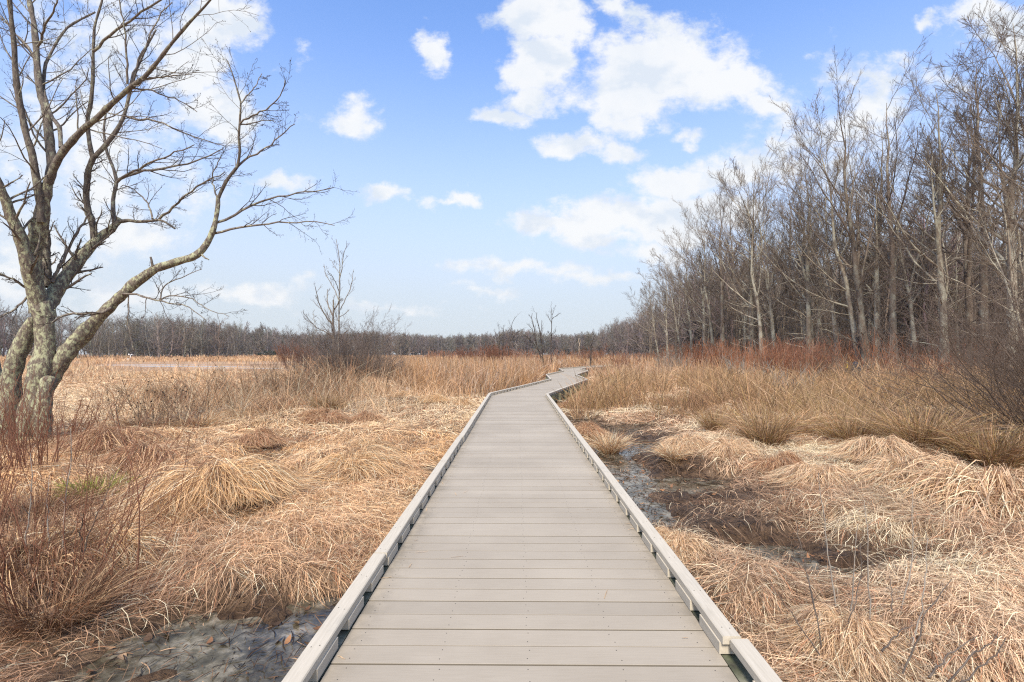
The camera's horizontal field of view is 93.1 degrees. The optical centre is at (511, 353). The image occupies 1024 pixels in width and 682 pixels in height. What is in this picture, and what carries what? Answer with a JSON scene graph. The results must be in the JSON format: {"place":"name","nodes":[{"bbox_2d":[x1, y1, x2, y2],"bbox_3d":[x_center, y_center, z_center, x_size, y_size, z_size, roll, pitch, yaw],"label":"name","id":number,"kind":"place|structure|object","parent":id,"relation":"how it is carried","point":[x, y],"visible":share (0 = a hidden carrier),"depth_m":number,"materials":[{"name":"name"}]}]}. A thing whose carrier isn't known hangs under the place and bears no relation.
{"place":"outdoors","nodes":[
{"label":"outdoors","id":0,"kind":"place"},
{"bbox_2d":[0,354,1023,681],"bbox_3d":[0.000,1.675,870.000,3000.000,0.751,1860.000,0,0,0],"label":"ground","id":1,"kind":"structure","parent":0,"point":[750,532],"depth_m":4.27,"materials":[{"name":"plant"}]},
{"bbox_2d":[0,380,61,447],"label":"red stem shrub","id":2,"kind":"object","parent":1,"relation":"on","point":[5,412],"visible":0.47,"depth_m":8.72,"materials":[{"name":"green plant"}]},
{"bbox_2d":[0,358,65,524],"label":"red stem shrub","id":3,"kind":"object","parent":1,"relation":"on","point":[17,442],"visible":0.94,"depth_m":4.82,"materials":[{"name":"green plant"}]},
{"bbox_2d":[21,429,71,550],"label":"cane clump","id":4,"kind":"object","parent":1,"relation":"on","point":[46,500],"visible":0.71,"depth_m":3.82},
{"bbox_2d":[0,369,114,475],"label":"red stem shrub","id":5,"kind":"object","parent":1,"relation":"on","point":[40,456],"visible":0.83,"depth_m":6.83,"materials":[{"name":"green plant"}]},
{"bbox_2d":[0,474,127,528],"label":"dark tuft","id":6,"kind":"object","parent":1,"relation":"on","point":[77,498],"visible":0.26,"depth_m":5.34,"materials":[{"name":"brown plant"}]},
{"bbox_2d":[11,381,136,444],"bbox_3d":[-8.052,1.084,8.820,1.627,1.216,1.450,0,0,0],"label":"red stem shrub","id":7,"kind":"object","parent":1,"relation":"on","point":[74,420],"visible":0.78,"depth_m":8.97,"materials":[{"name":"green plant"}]},
{"bbox_2d":[0,493,162,570],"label":"dark tuft","id":8,"kind":"object","parent":1,"relation":"on","point":[31,528],"visible":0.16,"depth_m":4.04,"materials":[{"name":"brown plant"}]},
{"bbox_2d":[0,525,165,627],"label":"grass tussock","id":9,"kind":"object","parent":1,"relation":"on","point":[11,571],"depth_m":3.50,"materials":[{"name":"plant"}]},
{"bbox_2d":[39,468,141,499],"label":"green tuft","id":10,"kind":"object","parent":1,"relation":"on","point":[85,484],"visible":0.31,"depth_m":5.88,"materials":[{"name":"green plant"}]},
{"bbox_2d":[26,423,171,456],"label":"grass tussock","id":11,"kind":"object","parent":1,"relation":"on","point":[127,436],"depth_m":8.40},
{"bbox_2d":[0,539,202,650],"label":"dark tuft","id":12,"kind":"object","parent":1,"relation":"on","point":[92,594],"visible":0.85,"depth_m":3.25,"materials":[{"name":"brown plant"}]},
{"bbox_2d":[0,344,208,606],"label":"red stem shrub","id":13,"kind":"object","parent":1,"relation":"on","point":[139,537],"visible":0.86,"depth_m":3.56,"materials":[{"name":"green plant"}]},
{"bbox_2d":[17,515,203,595],"bbox_3d":[-3.587,1.640,4.232,2.076,0.491,1.939,0,0,17],"label":"grass tussock","id":14,"kind":"object","parent":1,"relation":"on","point":[128,540],"depth_m":4.12,"materials":[{"name":"plant"}]},
{"bbox_2d":[0,357,266,618],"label":"red stem shrub","id":15,"kind":"object","parent":1,"relation":"on","point":[66,552],"visible":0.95,"depth_m":3.59,"materials":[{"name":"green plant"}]},
{"bbox_2d":[85,377,186,427],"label":"seed head shrub","id":16,"kind":"object","parent":1,"relation":"on","point":[136,413],"visible":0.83,"depth_m":10.09,"materials":[{"name":"brown plant"}]},
{"bbox_2d":[84,412,193,427],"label":"dark tuft","id":17,"kind":"object","parent":1,"relation":"on","point":[128,424],"visible":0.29,"depth_m":10.67,"materials":[{"name":"brown plant"}]},
{"bbox_2d":[84,438,198,477],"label":"grass tussock","id":18,"kind":"object","parent":1,"relation":"on","point":[119,462],"depth_m":7.24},
{"bbox_2d":[112,356,218,427],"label":"seed head shrub","id":19,"kind":"object","parent":1,"relation":"on","point":[167,403],"visible":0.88,"depth_m":10.94,"materials":[{"name":"brown plant"}]},
{"bbox_2d":[0,0,356,442],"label":"lichen tree","id":20,"kind":"object","parent":1,"relation":"on","point":[37,329],"visible":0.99,"depth_m":9.64,"materials":[{"name":"grey plant"}]},
{"bbox_2d":[146,406,252,429],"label":"upright tuft","id":21,"kind":"object","parent":1,"relation":"on","point":[214,421],"visible":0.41,"depth_m":11.24,"materials":[{"name":"brown plant"}]},
{"bbox_2d":[70,593,343,681],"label":"puddle","id":22,"kind":"object","parent":1,"relation":"on","point":[219,653],"depth_m":3.08,"materials":[{"name":"liquid"}]},
{"bbox_2d":[85,453,346,529],"bbox_3d":[-3.092,1.426,5.345,2.331,0.614,2.488,0,0,28],"label":"grass tussock","id":23,"kind":"object","parent":1,"relation":"on","point":[249,478],"depth_m":5.05,"materials":[{"name":"plant"}]},
{"bbox_2d":[223,425,297,451],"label":"grass tussock","id":24,"kind":"object","parent":1,"relation":"on","point":[262,437],"depth_m":8.62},
{"bbox_2d":[251,337,356,397],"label":"seed head shrub","id":25,"kind":"object","parent":1,"relation":"on","point":[295,367],"visible":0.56,"depth_m":17.20,"materials":[{"name":"brown plant"}]},
{"bbox_2d":[287,407,353,426],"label":"grass tussock","id":26,"kind":"object","parent":1,"relation":"on","point":[312,416],"depth_m":11.59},
{"bbox_2d":[285,388,367,409],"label":"rush tuft","id":27,"kind":"object","parent":1,"relation":"on","point":[341,403],"visible":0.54,"depth_m":13.14,"materials":[{"name":"brown plant"}]},
{"bbox_2d":[303,239,355,356],"bbox_3d":[-8.925,-2.272,23.963,2.255,7.445,2.015,0,0,0],"label":"dead tree","id":28,"kind":"object","parent":1,"relation":"on","point":[338,303],"visible":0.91,"depth_m":24.02,"materials":[{"name":"grey plant"}]},
{"bbox_2d":[247,303,417,381],"bbox_3d":[-7.087,-0.222,20.827,5.817,4.151,6.880,0,0,0],"label":"grey bush","id":29,"kind":"object","parent":1,"relation":"on","point":[348,356],"visible":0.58,"depth_m":20.31,"materials":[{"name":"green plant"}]},
{"bbox_2d":[294,443,419,484],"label":"grass tussock","id":30,"kind":"object","parent":1,"relation":"on","point":[365,460],"depth_m":6.86,"materials":[{"name":"plant"}]},
{"bbox_2d":[347,410,391,423],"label":"grass tussock","id":31,"kind":"object","parent":1,"relation":"on","point":[365,415],"depth_m":11.90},
{"bbox_2d":[0,351,853,444],"bbox_3d":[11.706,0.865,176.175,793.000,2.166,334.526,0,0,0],"label":"marsh grass","id":32,"kind":"structure","parent":1,"relation":"on","point":[242,398],"depth_m":16.84,"materials":[{"name":"plant"}]},
{"bbox_2d":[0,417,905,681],"bbox_3d":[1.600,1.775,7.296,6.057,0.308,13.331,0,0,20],"label":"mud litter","id":33,"kind":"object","parent":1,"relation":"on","point":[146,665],"visible":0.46,"depth_m":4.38,"materials":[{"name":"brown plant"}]},
{"bbox_2d":[243,354,667,397],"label":"standing reeds","id":34,"kind":"object","parent":1,"relation":"on","point":[499,374],"visible":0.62,"depth_m":22.83,"materials":[{"name":"brown plant"}]},
{"bbox_2d":[1,441,1008,681],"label":"leaf litter","id":35,"kind":"object","parent":1,"relation":"on","point":[210,640],"visible":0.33,"depth_m":3.56,"materials":[{"name":"brown plant"}]},
{"bbox_2d":[0,180,1023,358],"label":"woodland","id":36,"kind":"object","parent":1,"relation":"on","point":[158,339],"visible":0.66,"depth_m":233.80,"materials":[{"name":"grey wood"}]},
{"bbox_2d":[281,364,782,681],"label":"boardwalk","id":37,"kind":"structure","parent":1,"relation":"on","point":[536,520],"depth_m":3.01,"materials":[{"name":"wood"}]},
{"bbox_2d":[417,346,669,361],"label":"russet scrub","id":38,"kind":"object","parent":1,"relation":"on","point":[444,354],"visible":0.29,"depth_m":102.71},
{"bbox_2d":[573,420,613,438],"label":"grass tussock","id":39,"kind":"object","parent":1,"relation":"on","point":[584,430],"depth_m":11.07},
{"bbox_2d":[581,429,653,454],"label":"upright tuft","id":40,"kind":"object","parent":1,"relation":"on","point":[614,446],"visible":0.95,"depth_m":9.12,"materials":[{"name":"beige plant"}]},
{"bbox_2d":[626,268,659,355],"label":"bare tree","id":41,"kind":"object","parent":1,"relation":"on","point":[648,302],"visible":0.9,"depth_m":117.56,"materials":[{"name":"grey plant"}]},
{"bbox_2d":[639,248,683,363],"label":"bare tree","id":42,"kind":"object","parent":1,"relation":"on","point":[675,321],"visible":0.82,"depth_m":84.34,"materials":[{"name":"grey plant"}]},
{"bbox_2d":[641,249,681,355],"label":"bare tree","id":43,"kind":"object","parent":1,"relation":"on","point":[665,321],"visible":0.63,"depth_m":103.87,"materials":[{"name":"grey plant"}]},
{"bbox_2d":[635,442,707,461],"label":"upright tuft","id":44,"kind":"object","parent":1,"relation":"on","point":[669,453],"visible":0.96,"depth_m":7.87,"materials":[{"name":"brown plant"}]},
{"bbox_2d":[640,249,707,358],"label":"bare tree","id":45,"kind":"object","parent":1,"relation":"on","point":[675,336],"visible":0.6,"depth_m":92.02,"materials":[{"name":"brown plant"}]},
{"bbox_2d":[649,213,702,356],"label":"bare tree","id":46,"kind":"object","parent":1,"relation":"on","point":[690,330],"visible":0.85,"depth_m":80.84,"materials":[{"name":"grey plant"}]},
{"bbox_2d":[652,431,712,456],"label":"grass tussock","id":47,"kind":"object","parent":1,"relation":"on","point":[699,441],"depth_m":8.43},
{"bbox_2d":[655,525,717,576],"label":"grass tussock","id":48,"kind":"object","parent":1,"relation":"on","point":[671,538],"depth_m":4.18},
{"bbox_2d":[661,199,727,357],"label":"bare tree","id":49,"kind":"object","parent":1,"relation":"on","point":[702,307],"visible":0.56,"depth_m":73.91,"materials":[{"name":"brown plant"}]},
{"bbox_2d":[668,189,731,354],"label":"bare tree","id":50,"kind":"object","parent":1,"relation":"on","point":[709,315],"visible":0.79,"depth_m":70.00,"materials":[{"name":"grey plant"}]},
{"bbox_2d":[678,159,747,352],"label":"bare tree","id":51,"kind":"object","parent":1,"relation":"on","point":[722,310],"visible":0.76,"depth_m":65.97,"materials":[{"name":"grey plant"}]},
{"bbox_2d":[674,402,751,432],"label":"rush tuft","id":52,"kind":"object","parent":1,"relation":"on","point":[710,425],"visible":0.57,"depth_m":10.08,"materials":[{"name":"brown plant"}]},
{"bbox_2d":[681,178,760,351],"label":"bare tree","id":53,"kind":"object","parent":1,"relation":"on","point":[733,316],"visible":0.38,"depth_m":72.09,"materials":[{"name":"brown plant"}]},
{"bbox_2d":[697,435,764,464],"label":"grass tussock","id":54,"kind":"object","parent":1,"relation":"on","point":[720,445],"depth_m":7.79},
{"bbox_2d":[684,124,791,361],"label":"bare tree","id":55,"kind":"object","parent":1,"relation":"on","point":[750,310],"visible":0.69,"depth_m":59.89,"materials":[{"name":"brown plant"}]},
{"bbox_2d":[697,144,782,359],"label":"bare tree","id":56,"kind":"object","parent":1,"relation":"on","point":[757,301],"visible":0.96,"depth_m":57.57,"materials":[{"name":"grey plant"}]},
{"bbox_2d":[699,143,800,353],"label":"bare tree","id":57,"kind":"object","parent":1,"relation":"on","point":[771,320],"visible":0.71,"depth_m":58.50,"materials":[{"name":"grey plant"}]},
{"bbox_2d":[710,156,830,346],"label":"bare tree","id":58,"kind":"object","parent":1,"relation":"on","point":[791,328],"visible":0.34,"depth_m":60.98,"materials":[{"name":"brown plant"}]},
{"bbox_2d":[685,400,859,447],"bbox_3d":[4.865,1.327,8.983,2.756,0.978,2.865,0,0,38],"label":"rush tuft","id":59,"kind":"object","parent":1,"relation":"on","point":[773,434],"visible":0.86,"depth_m":8.79,"materials":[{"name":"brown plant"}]},
{"bbox_2d":[741,450,813,477],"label":"grass tussock","id":60,"kind":"object","parent":1,"relation":"on","point":[779,460],"depth_m":6.93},
{"bbox_2d":[742,335,818,378],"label":"marsh shrub","id":61,"kind":"object","parent":1,"relation":"on","point":[773,355],"visible":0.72,"depth_m":30.83,"materials":[{"name":"red plant"}]},
{"bbox_2d":[746,227,817,347],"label":"bare tree","id":62,"kind":"object","parent":1,"relation":"on","point":[774,317],"visible":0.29,"depth_m":63.37,"materials":[{"name":"brown plant"}]},
{"bbox_2d":[551,351,1023,443],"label":"standing grass","id":63,"kind":"structure","parent":1,"relation":"on","point":[630,380],"depth_m":14.86,"materials":[{"name":"plant"}]},
{"bbox_2d":[738,105,842,359],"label":"bare tree","id":64,"kind":"object","parent":1,"relation":"on","point":[805,276],"visible":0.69,"depth_m":52.04,"materials":[{"name":"grey plant"}]},
{"bbox_2d":[764,214,824,342],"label":"bare tree","id":65,"kind":"object","parent":1,"relation":"on","point":[803,319],"visible":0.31,"depth_m":56.94,"materials":[{"name":"brown plant"}]},
{"bbox_2d":[758,130,844,349],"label":"bare tree","id":66,"kind":"object","parent":1,"relation":"on","point":[780,213],"visible":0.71,"depth_m":52.31,"materials":[{"name":"brown plant"}]},
{"bbox_2d":[745,461,861,493],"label":"grass tussock","id":67,"kind":"object","parent":1,"relation":"on","point":[805,472],"depth_m":6.09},
{"bbox_2d":[773,331,840,377],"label":"marsh shrub","id":68,"kind":"object","parent":1,"relation":"on","point":[817,357],"visible":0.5,"depth_m":33.73,"materials":[{"name":"red plant"}]},
{"bbox_2d":[768,195,861,352],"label":"bare tree","id":69,"kind":"object","parent":1,"relation":"on","point":[818,317],"visible":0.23,"depth_m":59.75,"materials":[{"name":"brown plant"}]},
{"bbox_2d":[774,139,861,364],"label":"bare tree","id":70,"kind":"object","parent":1,"relation":"on","point":[834,321],"visible":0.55,"depth_m":49.85,"materials":[{"name":"brown plant"}]},
{"bbox_2d":[788,194,869,356],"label":"bare tree","id":71,"kind":"object","parent":1,"relation":"on","point":[838,307],"visible":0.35,"depth_m":53.83,"materials":[{"name":"brown plant"}]},
{"bbox_2d":[767,66,894,362],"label":"bare tree","id":72,"kind":"object","parent":1,"relation":"on","point":[849,306],"visible":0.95,"depth_m":45.89,"materials":[{"name":"grey plant"}]},
{"bbox_2d":[770,519,892,654],"bbox_3d":[1.921,1.358,2.967,0.999,0.616,0.348,0,0,-27],"label":"dark cane clump","id":73,"kind":"object","parent":1,"relation":"on","point":[804,565],"visible":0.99,"depth_m":2.87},
{"bbox_2d":[798,348,871,381],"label":"marsh shrub","id":74,"kind":"object","parent":1,"relation":"on","point":[832,359],"visible":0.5,"depth_m":23.77,"materials":[{"name":"brown plant"}]},
{"bbox_2d":[656,324,1020,380],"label":"russet undergrowth","id":75,"kind":"object","parent":1,"relation":"on","point":[728,349],"visible":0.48,"depth_m":44.13,"materials":[{"name":"plant"}]},
{"bbox_2d":[777,46,907,365],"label":"bare tree","id":76,"kind":"object","parent":1,"relation":"on","point":[859,280],"visible":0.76,"depth_m":45.07,"materials":[{"name":"grey plant"}]},
{"bbox_2d":[747,600,940,681],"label":"grass tussock","id":77,"kind":"object","parent":1,"relation":"on","point":[834,631],"depth_m":2.80,"materials":[{"name":"plant"}]},
{"bbox_2d":[780,406,935,442],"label":"rush tuft","id":78,"kind":"object","parent":1,"relation":"on","point":[839,430],"visible":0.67,"depth_m":8.67,"materials":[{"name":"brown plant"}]},
{"bbox_2d":[785,59,942,362],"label":"bare tree","id":79,"kind":"object","parent":1,"relation":"on","point":[877,309],"visible":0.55,"depth_m":46.87,"materials":[{"name":"brown plant"}]},
{"bbox_2d":[821,196,914,352],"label":"bare tree","id":80,"kind":"object","parent":1,"relation":"on","point":[871,323],"visible":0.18,"depth_m":52.07,"materials":[{"name":"brown plant"}]},
{"bbox_2d":[812,473,931,652],"bbox_3d":[2.391,1.266,3.026,0.723,0.916,0.561,0,0,0],"label":"cane clump","id":81,"kind":"object","parent":1,"relation":"on","point":[868,576],"visible":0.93,"depth_m":3.07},
{"bbox_2d":[819,31,945,367],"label":"bare tree","id":82,"kind":"object","parent":1,"relation":"on","point":[892,262],"visible":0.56,"depth_m":44.79,"materials":[{"name":"brown plant"}]},
{"bbox_2d":[803,433,961,465],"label":"grass tussock","id":83,"kind":"object","parent":1,"relation":"on","point":[866,447],"depth_m":6.69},
{"bbox_2d":[741,254,1023,360],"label":"woodland understory","id":84,"kind":"object","parent":1,"relation":"on","point":[786,331],"visible":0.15,"depth_m":66.42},
{"bbox_2d":[851,232,920,333],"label":"bare tree","id":85,"kind":"object","parent":1,"relation":"on","point":[871,284],"visible":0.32,"depth_m":48.68,"materials":[{"name":"brown plant"}]},
{"bbox_2d":[820,450,982,505],"bbox_3d":[4.699,1.445,5.642,2.103,0.615,2.017,0,0,13],"label":"grass tussock","id":86,"kind":"object","parent":1,"relation":"on","point":[886,462],"depth_m":5.70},
{"bbox_2d":[845,134,960,364],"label":"bare tree","id":87,"kind":"object","parent":1,"relation":"on","point":[908,288],"visible":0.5,"depth_m":44.57,"materials":[{"name":"brown plant"}]},
{"bbox_2d":[860,178,949,357],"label":"bare tree","id":88,"kind":"object","parent":1,"relation":"on","point":[912,269],"visible":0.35,"depth_m":49.45,"materials":[{"name":"brown plant"}]},
{"bbox_2d":[806,221,1023,447],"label":"leaning bush","id":89,"kind":"object","parent":1,"relation":"on","point":[992,364],"visible":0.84,"depth_m":8.57,"materials":[{"name":"brown plant"}]},
{"bbox_2d":[809,400,1022,449],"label":"rush tuft","id":90,"kind":"object","parent":1,"relation":"on","point":[906,424],"visible":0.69,"depth_m":7.79,"materials":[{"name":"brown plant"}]},
{"bbox_2d":[826,1,1013,364],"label":"bare tree","id":91,"kind":"object","parent":1,"relation":"on","point":[940,188],"visible":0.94,"depth_m":37.85,"materials":[{"name":"grey plant"}]},
{"bbox_2d":[895,221,944,359],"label":"bare tree","id":92,"kind":"object","parent":1,"relation":"on","point":[922,301],"visible":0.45,"depth_m":49.64,"materials":[{"name":"brown plant"}]},
{"bbox_2d":[845,453,1023,536],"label":"grass tussock","id":93,"kind":"object","parent":1,"relation":"on","point":[991,491],"depth_m":4.95,"materials":[{"name":"plant"}]},
{"bbox_2d":[848,260,1023,416],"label":"thicket bush","id":94,"kind":"object","parent":1,"relation":"on","point":[963,334],"visible":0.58,"depth_m":12.42,"materials":[{"name":"brown plant"}]},
{"bbox_2d":[881,579,1006,681],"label":"twig spray","id":95,"kind":"object","parent":1,"relation":"on","point":[939,665],"visible":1,"depth_m":2.49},
{"bbox_2d":[875,411,1023,469],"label":"rush tuft","id":96,"kind":"object","parent":1,"relation":"on","point":[1011,454],"visible":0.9,"depth_m":7.16,"materials":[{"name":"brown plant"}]},
{"bbox_2d":[883,3,1023,367],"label":"bare tree","id":97,"kind":"object","parent":1,"relation":"on","point":[1019,103],"visible":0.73,"depth_m":36.36,"materials":[{"name":"grey plant"}]},
{"bbox_2d":[914,210,999,358],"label":"bare tree","id":98,"kind":"object","parent":1,"relation":"on","point":[956,277],"visible":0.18,"depth_m":53.84,"materials":[{"name":"brown plant"}]},
{"bbox_2d":[894,19,1023,366],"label":"bare tree","id":99,"kind":"object","parent":1,"relation":"on","point":[966,276],"visible":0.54,"depth_m":44.65,"materials":[{"name":"brown plant"}]},
{"bbox_2d":[899,5,1023,363],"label":"bare tree","id":100,"kind":"object","parent":1,"relation":"on","point":[977,122],"visible":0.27,"depth_m":40.87,"materials":[{"name":"brown plant"}]},
{"bbox_2d":[900,271,1023,392],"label":"thicket bush","id":101,"kind":"object","parent":1,"relation":"on","point":[1018,317],"visible":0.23,"depth_m":16.40,"materials":[{"name":"brown plant"}]},
{"bbox_2d":[924,180,1005,348],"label":"bare tree","id":102,"kind":"object","parent":1,"relation":"on","point":[944,270],"visible":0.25,"depth_m":51.28,"materials":[{"name":"brown plant"}]},
{"bbox_2d":[921,4,1023,302],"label":"bare tree","id":103,"kind":"object","parent":1,"relation":"on","point":[991,121],"visible":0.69,"depth_m":37.55,"materials":[{"name":"brown plant"}]},
{"bbox_2d":[929,127,1023,354],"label":"bare tree","id":104,"kind":"object","parent":1,"relation":"on","point":[1005,189],"visible":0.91,"depth_m":30.76,"materials":[{"name":"brown plant"}]},
{"bbox_2d":[946,6,1023,321],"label":"bare tree","id":105,"kind":"object","parent":1,"relation":"on","point":[1009,130],"visible":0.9,"depth_m":32.02,"materials":[{"name":"brown plant"}]},
{"bbox_2d":[949,171,1023,346],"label":"bare tree","id":106,"kind":"object","parent":1,"relation":"on","point":[1019,252],"visible":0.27,"depth_m":39.47,"materials":[{"name":"brown plant"}]},
{"bbox_2d":[964,138,1023,340],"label":"bare tree","id":107,"kind":"object","parent":1,"relation":"on","point":[1021,153],"visible":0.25,"depth_m":45.31,"materials":[{"name":"brown plant"}]},
{"bbox_2d":[0,0,1023,353],"label":"sky","id":108,"kind":"structure","parent":0,"point":[504,160],"materials":[{"name":"blue"}]},
{"bbox_2d":[563,382,860,576],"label":"water","id":109,"kind":"structure","parent":0,"point":[666,481],"depth_m":6.94,"materials":[{"name":"liquid"}]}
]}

